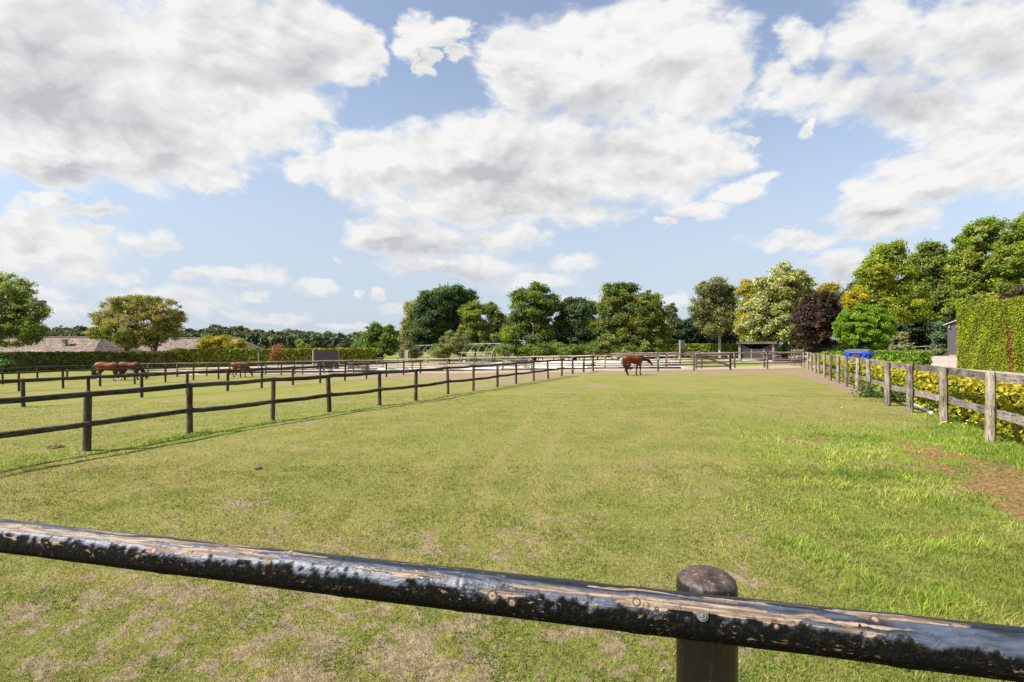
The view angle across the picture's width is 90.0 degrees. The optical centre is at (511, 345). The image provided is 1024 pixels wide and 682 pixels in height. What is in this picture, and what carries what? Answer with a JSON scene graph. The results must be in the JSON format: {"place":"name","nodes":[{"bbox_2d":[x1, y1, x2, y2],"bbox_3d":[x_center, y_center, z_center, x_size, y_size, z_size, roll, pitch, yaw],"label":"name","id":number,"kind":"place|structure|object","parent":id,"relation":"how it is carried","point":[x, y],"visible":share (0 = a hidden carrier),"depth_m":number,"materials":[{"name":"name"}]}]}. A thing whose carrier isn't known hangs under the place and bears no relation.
{"place":"outdoors","nodes":[
{"label":"outdoors","id":0,"kind":"place"},
{"bbox_2d":[0,336,141,351],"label":"barn","id":1,"kind":"structure","parent":0,"point":[68,343],"depth_m":77.42,"materials":[{"name":"tile"}]},
{"bbox_2d":[138,337,262,350],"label":"barn","id":2,"kind":"structure","parent":0,"point":[187,342],"depth_m":90.03,"materials":[{"name":"tile"}]},
{"bbox_2d":[0,347,1023,681],"bbox_3d":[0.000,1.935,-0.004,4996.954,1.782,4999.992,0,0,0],"label":"ground","id":3,"kind":"structure","parent":0,"point":[756,381],"depth_m":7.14,"materials":[{"name":"plant"}]},
{"bbox_2d":[0,358,20,372],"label":"evergreen shrub","id":4,"kind":"object","parent":3,"relation":"on","point":[5,363],"visible":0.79,"depth_m":51.83,"materials":[{"name":"green plant"}]},
{"bbox_2d":[0,270,56,349],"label":"walnut tree","id":5,"kind":"object","parent":3,"relation":"on","point":[16,311],"visible":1,"depth_m":56.57,"materials":[{"name":"green plant"}]},
{"bbox_2d":[46,445,64,448],"bbox_3d":[-9.574,2.122,10.727,0.337,0.078,0.325,0,0,0],"label":"dung","id":6,"kind":"object","parent":3,"relation":"on","point":[54,446],"visible":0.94,"depth_m":10.67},
{"bbox_2d":[0,364,166,379],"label":"fence","id":7,"kind":"object","parent":3,"relation":"on","point":[36,367],"visible":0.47,"depth_m":41.14,"materials":[{"name":"wood"}]},
{"bbox_2d":[0,350,178,371],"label":"hedge","id":8,"kind":"object","parent":3,"relation":"on","point":[33,358],"visible":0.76,"depth_m":58.82,"materials":[{"name":"plant"}]},
{"bbox_2d":[91,362,125,380],"bbox_3d":[-32.215,2.050,40.888,2.410,1.574,0.608,0,0,-12],"label":"horse","id":9,"kind":"object","parent":3,"relation":"on","point":[102,365],"visible":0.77,"depth_m":40.69},
{"bbox_2d":[116,361,146,379],"bbox_3d":[-31.456,2.065,42.306,2.364,1.542,0.596,0,0,-10],"label":"horse","id":10,"kind":"object","parent":3,"relation":"on","point":[122,364],"visible":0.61,"depth_m":42.14},
{"bbox_2d":[81,293,188,350],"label":"walnut tree","id":11,"kind":"object","parent":3,"relation":"on","point":[154,311],"visible":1,"depth_m":67.19,"materials":[{"name":"green plant"}]},
{"bbox_2d":[0,361,326,390],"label":"fence","id":12,"kind":"object","parent":3,"relation":"on","point":[63,371],"visible":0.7,"depth_m":37.59,"materials":[{"name":"wood"}]},
{"bbox_2d":[0,360,423,406],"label":"fence","id":13,"kind":"object","parent":3,"relation":"on","point":[87,377],"visible":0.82,"depth_m":26.80,"materials":[{"name":"wood"}]},
{"bbox_2d":[1,324,431,351],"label":"wood","id":14,"kind":"object","parent":3,"relation":"on","point":[288,338],"visible":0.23,"depth_m":234.21,"materials":[{"name":"plant"}]},
{"bbox_2d":[194,333,247,348],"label":"maple shrub","id":15,"kind":"object","parent":3,"relation":"on","point":[217,342],"visible":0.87,"depth_m":73.08,"materials":[{"name":"yellow plant"}]},
{"bbox_2d":[229,362,252,376],"bbox_3d":[-24.270,2.155,45.802,2.084,1.357,0.524,0,0,-8],"label":"horse","id":16,"kind":"object","parent":3,"relation":"on","point":[246,366],"visible":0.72,"depth_m":45.65},
{"bbox_2d":[230,371,260,372],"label":"arena board","id":17,"kind":"object","parent":3,"relation":"on","point":[249,372],"visible":0.21,"depth_m":52.51,"materials":[{"name":"white plastic"}]},
{"bbox_2d":[171,347,376,366],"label":"hedge","id":18,"kind":"object","parent":3,"relation":"on","point":[194,355],"visible":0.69,"depth_m":70.45,"materials":[{"name":"plant"}]},
{"bbox_2d":[263,370,289,372],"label":"arena board","id":19,"kind":"object","parent":3,"relation":"on","point":[277,371],"visible":0.64,"depth_m":53.14,"materials":[{"name":"white plastic"}]},
{"bbox_2d":[268,343,285,365],"bbox_3d":[-28.457,1.262,61.955,1.971,3.316,1.797,0,0,0],"label":"japanese maple","id":20,"kind":"object","parent":3,"relation":"on","point":[277,346],"visible":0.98,"depth_m":61.88,"materials":[{"name":"red plant"}]},
{"bbox_2d":[0,359,564,450],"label":"fence","id":21,"kind":"object","parent":3,"relation":"on","point":[87,424],"visible":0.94,"depth_m":12.69,"materials":[{"name":"wood"}]},
{"bbox_2d":[267,365,298,366],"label":"arena board","id":22,"kind":"object","parent":3,"relation":"on","point":[280,365],"visible":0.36,"depth_m":67.99,"materials":[{"name":"white plastic"}]},
{"bbox_2d":[295,339,309,347],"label":"sapling","id":23,"kind":"object","parent":3,"relation":"on","point":[300,344],"visible":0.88,"depth_m":78.68,"materials":[{"name":"green plant"}]},
{"bbox_2d":[290,370,317,372],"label":"arena board","id":24,"kind":"object","parent":3,"relation":"on","point":[307,371],"visible":0.75,"depth_m":53.60,"materials":[{"name":"white plastic"}]},
{"bbox_2d":[313,350,338,368],"bbox_3d":[-21.072,1.703,58.468,3.454,2.367,2.294,0,0,-39],"label":"mirror board","id":25,"kind":"object","parent":3,"relation":"on","point":[324,355],"visible":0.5,"depth_m":59.31,"materials":[{"name":"mirror"}]},
{"bbox_2d":[318,369,343,372],"bbox_3d":[-18.937,2.596,53.663,2.843,0.410,0.090,0,0,3],"label":"arena board","id":26,"kind":"object","parent":3,"relation":"on","point":[335,370],"visible":0.61,"depth_m":53.62,"materials":[{"name":"white plastic"}]},
{"bbox_2d":[346,369,370,371],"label":"arena board","id":27,"kind":"object","parent":3,"relation":"on","point":[358,371],"visible":0.5,"depth_m":53.49,"materials":[{"name":"white plastic"}]},
{"bbox_2d":[350,320,400,362],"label":"willow bush","id":28,"kind":"object","parent":3,"relation":"on","point":[377,336],"visible":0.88,"depth_m":85.52,"materials":[{"name":"green plant"}]},
{"bbox_2d":[371,368,397,371],"bbox_3d":[-13.257,2.525,53.385,2.843,0.410,0.090,0,0,3],"label":"arena board","id":29,"kind":"object","parent":3,"relation":"on","point":[378,369],"visible":0.57,"depth_m":53.37,"materials":[{"name":"white plastic"}]},
{"bbox_2d":[391,363,418,364],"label":"arena board","id":30,"kind":"object","parent":3,"relation":"on","point":[405,363],"visible":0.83,"depth_m":74.35,"materials":[{"name":"white plastic"}]},
{"bbox_2d":[404,347,407,362],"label":"door panel","id":31,"kind":"structure","parent":3,"relation":"on","point":[405,354],"depth_m":76.97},
{"bbox_2d":[397,300,420,349],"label":"birch tree","id":32,"kind":"object","parent":3,"relation":"on","point":[408,318],"visible":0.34,"depth_m":99.10,"materials":[{"name":"green plant"}]},
{"bbox_2d":[397,340,424,362],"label":"bush","id":33,"kind":"object","parent":3,"relation":"on","point":[413,353],"visible":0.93,"depth_m":78.52,"materials":[{"name":"green plant"}]},
{"bbox_2d":[405,283,479,360],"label":"oak tree","id":34,"kind":"object","parent":3,"relation":"on","point":[435,314],"visible":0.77,"depth_m":93.18,"materials":[{"name":"green plant"}]},
{"bbox_2d":[425,329,472,363],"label":"apple tree","id":35,"kind":"object","parent":3,"relation":"on","point":[447,345],"visible":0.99,"depth_m":74.92,"materials":[{"name":"green plant"}]},
{"bbox_2d":[396,343,510,363],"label":"polytunnel frame","id":36,"kind":"object","parent":3,"relation":"on","point":[466,352],"visible":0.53,"depth_m":74.04,"materials":[{"name":"metal"}]},
{"bbox_2d":[450,368,471,370],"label":"arena board","id":37,"kind":"object","parent":3,"relation":"on","point":[466,369],"visible":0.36,"depth_m":51.58,"materials":[{"name":"white plastic"}]},
{"bbox_2d":[118,351,804,377],"bbox_3d":[-2.906,1.683,47.420,61.841,2.414,10.893,0,0,4],"label":"fence","id":38,"kind":"object","parent":3,"relation":"on","point":[447,364],"visible":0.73,"depth_m":46.52,"materials":[{"name":"wood"}]},
{"bbox_2d":[347,362,369,370],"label":"gate","id":39,"kind":"structure","parent":38,"relation":"attached to","point":[358,366],"depth_m":52.87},
{"bbox_2d":[503,359,529,368],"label":"gate","id":40,"kind":"structure","parent":38,"relation":"attached to","point":[524,366],"depth_m":46.89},
{"bbox_2d":[695,354,729,368],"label":"gate","id":41,"kind":"structure","parent":38,"relation":"attached to","point":[715,361],"depth_m":43.54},
{"bbox_2d":[455,298,495,361],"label":"maple tree","id":42,"kind":"object","parent":3,"relation":"on","point":[476,328],"visible":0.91,"depth_m":88.05,"materials":[{"name":"green plant"}]},
{"bbox_2d":[475,367,500,370],"bbox_3d":[-2.378,2.287,50.613,2.843,0.410,0.090,0,0,22],"label":"arena board","id":43,"kind":"object","parent":3,"relation":"on","point":[485,369],"visible":0.68,"depth_m":50.64,"materials":[{"name":"white plastic"}]},
{"bbox_2d":[483,301,511,360],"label":"maple tree","id":44,"kind":"object","parent":3,"relation":"on","point":[495,314],"visible":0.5,"depth_m":93.20,"materials":[{"name":"green plant"}]},
{"bbox_2d":[483,324,519,361],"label":"bush","id":45,"kind":"object","parent":3,"relation":"on","point":[508,334],"visible":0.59,"depth_m":86.32,"materials":[{"name":"green plant"}]},
{"bbox_2d":[495,342,521,360],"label":"shrub","id":46,"kind":"object","parent":3,"relation":"on","point":[510,347],"visible":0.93,"depth_m":84.57,"materials":[{"name":"green plant"}]},
{"bbox_2d":[0,519,1023,681],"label":"fence","id":47,"kind":"object","parent":3,"relation":"on","point":[708,618],"visible":1,"depth_m":1.23,"materials":[{"name":"black paint"}]},
{"bbox_2d":[501,366,527,369],"bbox_3d":[0.266,2.202,49.570,2.843,0.410,0.090,0,0,22],"label":"arena board","id":48,"kind":"object","parent":3,"relation":"on","point":[512,369],"visible":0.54,"depth_m":49.65,"materials":[{"name":"white plastic"}]},
{"bbox_2d":[512,343,532,361],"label":"shrub","id":49,"kind":"object","parent":3,"relation":"on","point":[523,350],"visible":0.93,"depth_m":85.21,"materials":[{"name":"green plant"}]},
{"bbox_2d":[382,352,677,362],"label":"fence","id":50,"kind":"object","parent":3,"relation":"on","point":[655,356],"visible":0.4,"depth_m":85.02,"materials":[{"name":"wood"}]},
{"bbox_2d":[497,280,565,360],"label":"maple tree","id":51,"kind":"object","parent":3,"relation":"on","point":[529,319],"visible":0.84,"depth_m":90.35,"materials":[{"name":"green plant"}]},
{"bbox_2d":[528,341,551,360],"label":"shrub","id":52,"kind":"object","parent":3,"relation":"on","point":[539,349],"visible":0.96,"depth_m":84.92,"materials":[{"name":"green plant"}]},
{"bbox_2d":[528,366,556,369],"bbox_3d":[2.910,2.117,48.527,2.843,0.410,0.090,0,0,22],"label":"arena board","id":53,"kind":"object","parent":3,"relation":"on","point":[543,367],"visible":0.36,"depth_m":48.50,"materials":[{"name":"white plastic"}]},
{"bbox_2d":[545,342,563,359],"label":"shrub","id":54,"kind":"object","parent":3,"relation":"on","point":[553,352],"visible":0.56,"depth_m":85.72,"materials":[{"name":"green plant"}]},
{"bbox_2d":[551,361,576,362],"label":"arena board","id":55,"kind":"object","parent":3,"relation":"on","point":[563,362],"visible":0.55,"depth_m":73.65,"materials":[{"name":"white plastic"}]},
{"bbox_2d":[555,344,580,360],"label":"shrub","id":56,"kind":"object","parent":3,"relation":"on","point":[568,350],"visible":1,"depth_m":84.83,"materials":[{"name":"green plant"}]},
{"bbox_2d":[557,366,586,369],"bbox_3d":[5.612,2.032,47.753,2.808,0.410,0.090,0,0,10],"label":"arena board","id":57,"kind":"object","parent":3,"relation":"on","point":[575,367],"visible":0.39,"depth_m":47.69,"materials":[{"name":"white plastic"}]},
{"bbox_2d":[550,296,605,359],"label":"oak tree","id":58,"kind":"object","parent":3,"relation":"on","point":[575,314],"visible":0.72,"depth_m":91.63,"materials":[{"name":"green plant"}]},
{"bbox_2d":[575,343,590,356],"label":"shrub","id":59,"kind":"object","parent":3,"relation":"on","point":[583,350],"visible":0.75,"depth_m":85.66,"materials":[{"name":"green plant"}]},
{"bbox_2d":[572,356,594,373],"bbox_3d":[5.536,1.487,40.293,0.476,1.372,4.970,0,0,27],"label":"fence","id":60,"kind":"object","parent":3,"relation":"on","point":[592,364],"visible":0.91,"depth_m":40.93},
{"bbox_2d":[588,341,608,359],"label":"shrub","id":61,"kind":"object","parent":3,"relation":"on","point":[595,350],"visible":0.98,"depth_m":84.98,"materials":[{"name":"green plant"}]},
{"bbox_2d":[587,366,617,368],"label":"arena board","id":62,"kind":"object","parent":3,"relation":"on","point":[596,367],"visible":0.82,"depth_m":47.40,"materials":[{"name":"white plastic"}]},
{"bbox_2d":[601,343,621,359],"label":"shrub","id":63,"kind":"object","parent":3,"relation":"on","point":[612,348],"visible":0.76,"depth_m":85.78,"materials":[{"name":"green plant"}]},
{"bbox_2d":[586,280,641,358],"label":"hornbeam tree","id":64,"kind":"object","parent":3,"relation":"on","point":[614,305],"visible":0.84,"depth_m":88.30,"materials":[{"name":"green plant"}]},
{"bbox_2d":[614,343,639,357],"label":"shrub","id":65,"kind":"object","parent":3,"relation":"on","point":[629,349],"visible":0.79,"depth_m":84.39,"materials":[{"name":"green plant"}]},
{"bbox_2d":[618,366,649,368],"bbox_3d":[11.251,1.952,47.277,2.843,0.410,0.090,0,0,3],"label":"arena board","id":66,"kind":"object","parent":3,"relation":"on","point":[645,367],"visible":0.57,"depth_m":47.20,"materials":[{"name":"white plastic"}]},
{"bbox_2d":[621,355,652,375],"bbox_3d":[9.002,1.372,36.422,2.680,1.489,0.885,0,0,-21],"label":"horse","id":67,"kind":"object","parent":3,"relation":"on","point":[628,360],"visible":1,"depth_m":36.21},
{"bbox_2d":[634,340,651,353],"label":"shrub","id":68,"kind":"object","parent":3,"relation":"on","point":[644,348],"visible":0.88,"depth_m":85.08,"materials":[{"name":"green plant"}]},
{"bbox_2d":[624,289,673,357],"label":"hornbeam tree","id":69,"kind":"object","parent":3,"relation":"on","point":[648,318],"visible":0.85,"depth_m":87.13,"materials":[{"name":"green plant"}]},
{"bbox_2d":[650,366,680,368],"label":"arena board","id":70,"kind":"object","parent":3,"relation":"on","point":[668,367],"visible":0.61,"depth_m":47.09,"materials":[{"name":"white plastic"}]},
{"bbox_2d":[663,302,682,343],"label":"conifer","id":71,"kind":"object","parent":3,"relation":"on","point":[673,319],"visible":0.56,"depth_m":96.02,"materials":[{"name":"green plant"}]},
{"bbox_2d":[679,340,684,363],"bbox_3d":[18.348,0.743,55.267,0.535,2.715,0.270,0,0,0],"label":"box post","id":72,"kind":"object","parent":3,"relation":"on","point":[681,346],"visible":0.93,"depth_m":55.19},
{"bbox_2d":[673,313,712,343],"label":"evergreen bush","id":73,"kind":"object","parent":3,"relation":"on","point":[688,334],"visible":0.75,"depth_m":93.52,"materials":[{"name":"green plant"}]},
{"bbox_2d":[649,343,737,358],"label":"hedge","id":74,"kind":"object","parent":3,"relation":"on","point":[703,347],"visible":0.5,"depth_m":86.36,"materials":[{"name":"green plant"}]},
{"bbox_2d":[604,352,802,368],"bbox_3d":[18.742,1.383,48.004,21.056,1.591,1.495,0,0,-13],"label":"fence","id":75,"kind":"object","parent":3,"relation":"on","point":[666,359],"visible":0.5,"depth_m":47.99,"materials":[{"name":"wood"}]},
{"bbox_2d":[686,274,741,357],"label":"birch tree","id":76,"kind":"object","parent":3,"relation":"on","point":[713,310],"visible":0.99,"depth_m":82.84,"materials":[{"name":"green plant"}]},
{"bbox_2d":[701,326,750,343],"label":"evergreen bush","id":77,"kind":"object","parent":3,"relation":"on","point":[729,337],"visible":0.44,"depth_m":93.24,"materials":[{"name":"green plant"}]},
{"bbox_2d":[658,352,799,358],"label":"fence","id":78,"kind":"object","parent":3,"relation":"on","point":[711,355],"visible":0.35,"depth_m":82.30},
{"bbox_2d":[731,275,768,341],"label":"maple tree","id":79,"kind":"object","parent":3,"relation":"on","point":[745,290],"visible":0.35,"depth_m":77.67,"materials":[{"name":"yellow plant"}]},
{"bbox_2d":[736,341,776,361],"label":"shelter","id":80,"kind":"object","parent":3,"relation":"on","point":[744,347],"visible":0.74,"depth_m":69.49,"materials":[{"name":"wood"}]},
{"bbox_2d":[732,261,818,360],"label":"linden tree","id":81,"kind":"object","parent":3,"relation":"on","point":[780,291],"visible":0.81,"depth_m":69.27,"materials":[{"name":"green plant"}]},
{"bbox_2d":[774,343,799,356],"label":"evergreen shrub","id":82,"kind":"object","parent":3,"relation":"on","point":[778,348],"visible":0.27,"depth_m":90.92,"materials":[{"name":"green plant"}]},
{"bbox_2d":[791,349,803,365],"bbox_3d":[30.097,1.261,53.992,1.323,1.858,0.197,0,0,0],"label":"fence","id":83,"kind":"object","parent":3,"relation":"on","point":[794,355],"visible":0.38,"depth_m":53.97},
{"bbox_2d":[785,288,852,358],"bbox_3d":[32.958,-2.000,55.160,6.812,8.180,5.775,0,0,-38],"label":"copper beech","id":84,"kind":"object","parent":3,"relation":"on","point":[814,318],"visible":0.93,"depth_m":54.06,"materials":[{"name":"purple plant"}]},
{"bbox_2d":[814,281,844,350],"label":"maple tree","id":85,"kind":"object","parent":3,"relation":"on","point":[832,287],"visible":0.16,"depth_m":79.22,"materials":[{"name":"yellow plant"}]},
{"bbox_2d":[829,339,869,350],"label":"evergreen shrub","id":86,"kind":"object","parent":3,"relation":"on","point":[840,347],"visible":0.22,"depth_m":91.03,"materials":[{"name":"green plant"}]},
{"bbox_2d":[839,272,866,309],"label":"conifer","id":87,"kind":"object","parent":3,"relation":"on","point":[848,288],"visible":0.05,"depth_m":90.19,"materials":[{"name":"green plant"}]},
{"bbox_2d":[838,284,871,348],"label":"maple tree","id":88,"kind":"object","parent":3,"relation":"on","point":[858,292],"visible":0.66,"depth_m":67.56,"materials":[{"name":"yellow plant"}]},
{"bbox_2d":[844,349,874,358],"bbox_3d":[22.370,1.091,32.979,1.168,1.771,1.380,0,0,-38],"label":"waste container","id":89,"kind":"object","parent":3,"relation":"on","point":[864,353],"visible":0.38,"depth_m":32.59,"materials":[{"name":"blue plastic"}]},
{"bbox_2d":[831,303,900,349],"bbox_3d":[32.276,-1.104,46.986,5.946,5.744,6.002,0,0,0],"label":"globe tree","id":90,"kind":"object","parent":3,"relation":"on","point":[865,326],"visible":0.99,"depth_m":45.72,"materials":[{"name":"green plant"}]},
{"bbox_2d":[848,371,895,397],"bbox_3d":[14.620,1.569,20.888,1.866,1.141,0.863,0,0,0],"label":"weed","id":91,"kind":"object","parent":3,"relation":"on","point":[871,391],"visible":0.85,"depth_m":20.84,"materials":[{"name":"green plant"}]},
{"bbox_2d":[812,349,932,365],"bbox_3d":[31.010,1.191,45.283,1.340,1.911,16.099,0,0,5],"label":"hedge","id":92,"kind":"object","parent":3,"relation":"on","point":[922,357],"visible":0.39,"depth_m":39.54,"materials":[{"name":"green plant"}]},
{"bbox_2d":[865,374,905,402],"bbox_3d":[14.277,1.573,19.163,1.929,1.148,0.905,0,0,0],"label":"weed","id":93,"kind":"object","parent":3,"relation":"on","point":[895,394],"visible":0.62,"depth_m":19.06,"materials":[{"name":"green plant"}]},
{"bbox_2d":[875,323,918,348],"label":"evergreen shrub","id":94,"kind":"object","parent":3,"relation":"on","point":[901,328],"visible":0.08,"depth_m":90.43,"materials":[{"name":"green plant"}]},
{"bbox_2d":[850,237,944,350],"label":"maple tree","id":95,"kind":"object","parent":3,"relation":"on","point":[882,269],"visible":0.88,"depth_m":75.48,"materials":[{"name":"green plant"}]},
{"bbox_2d":[890,331,919,350],"bbox_3d":[37.874,0.098,49.615,3.280,3.060,2.475,0,0,0],"label":"conifer","id":96,"kind":"object","parent":3,"relation":"on","point":[902,337],"visible":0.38,"depth_m":49.43,"materials":[{"name":"green plant"}]},
{"bbox_2d":[803,352,1023,444],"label":"fence","id":97,"kind":"object","parent":3,"relation":"on","point":[990,411],"visible":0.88,"depth_m":14.38,"materials":[{"name":"wood"}]},
{"bbox_2d":[901,317,931,349],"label":"evergreen shrub","id":98,"kind":"object","parent":3,"relation":"on","point":[919,330],"visible":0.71,"depth_m":91.25,"materials":[{"name":"green plant"}]},
{"bbox_2d":[820,355,1023,441],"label":"hedge","id":99,"kind":"object","parent":3,"relation":"on","point":[1010,397],"visible":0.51,"depth_m":14.39,"materials":[{"name":"yellow plant"}]},
{"bbox_2d":[903,238,956,351],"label":"maple tree","id":100,"kind":"object","parent":3,"relation":"on","point":[926,261],"visible":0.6,"depth_m":82.78,"materials":[{"name":"green plant"}]},
{"bbox_2d":[926,320,947,355],"bbox_3d":[52.751,-0.891,62.756,3.274,4.503,2.669,0,0,-20],"label":"conifer","id":101,"kind":"object","parent":3,"relation":"on","point":[939,336],"visible":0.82,"depth_m":62.57,"materials":[{"name":"green plant"}]},
{"bbox_2d":[927,316,953,349],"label":"evergreen shrub","id":102,"kind":"object","parent":3,"relation":"on","point":[944,321],"visible":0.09,"depth_m":91.96,"materials":[{"name":"green plant"}]},
{"bbox_2d":[943,320,957,356],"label":"shed","id":103,"kind":"structure","parent":3,"relation":"on","point":[952,350],"depth_m":57.19,"materials":[{"name":"wood"}]},
{"bbox_2d":[941,215,1012,310],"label":"oak tree","id":104,"kind":"object","parent":3,"relation":"on","point":[970,278],"visible":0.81,"depth_m":78.31,"materials":[{"name":"green plant"}]},
{"bbox_2d":[956,295,1023,372],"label":"hedge","id":105,"kind":"object","parent":3,"relation":"on","point":[990,335],"visible":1,"depth_m":30.74,"materials":[{"name":"plant"}]},
{"bbox_2d":[980,212,1023,301],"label":"oak tree","id":106,"kind":"object","parent":3,"relation":"on","point":[1006,261],"visible":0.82,"depth_m":71.29,"materials":[{"name":"green plant"}]},
{"bbox_2d":[998,283,1023,298],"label":"copper shrub","id":107,"kind":"object","parent":3,"relation":"on","point":[1017,290],"visible":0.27,"depth_m":49.68,"materials":[{"name":"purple plant"}]},
{"bbox_2d":[0,0,1023,343],"label":"sky","id":108,"kind":"structure","parent":0,"point":[316,166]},
{"bbox_2d":[931,356,1023,374],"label":"yard paving","id":109,"kind":"structure","parent":0,"point":[943,361],"depth_m":42.32,"materials":[{"name":"concrete"}]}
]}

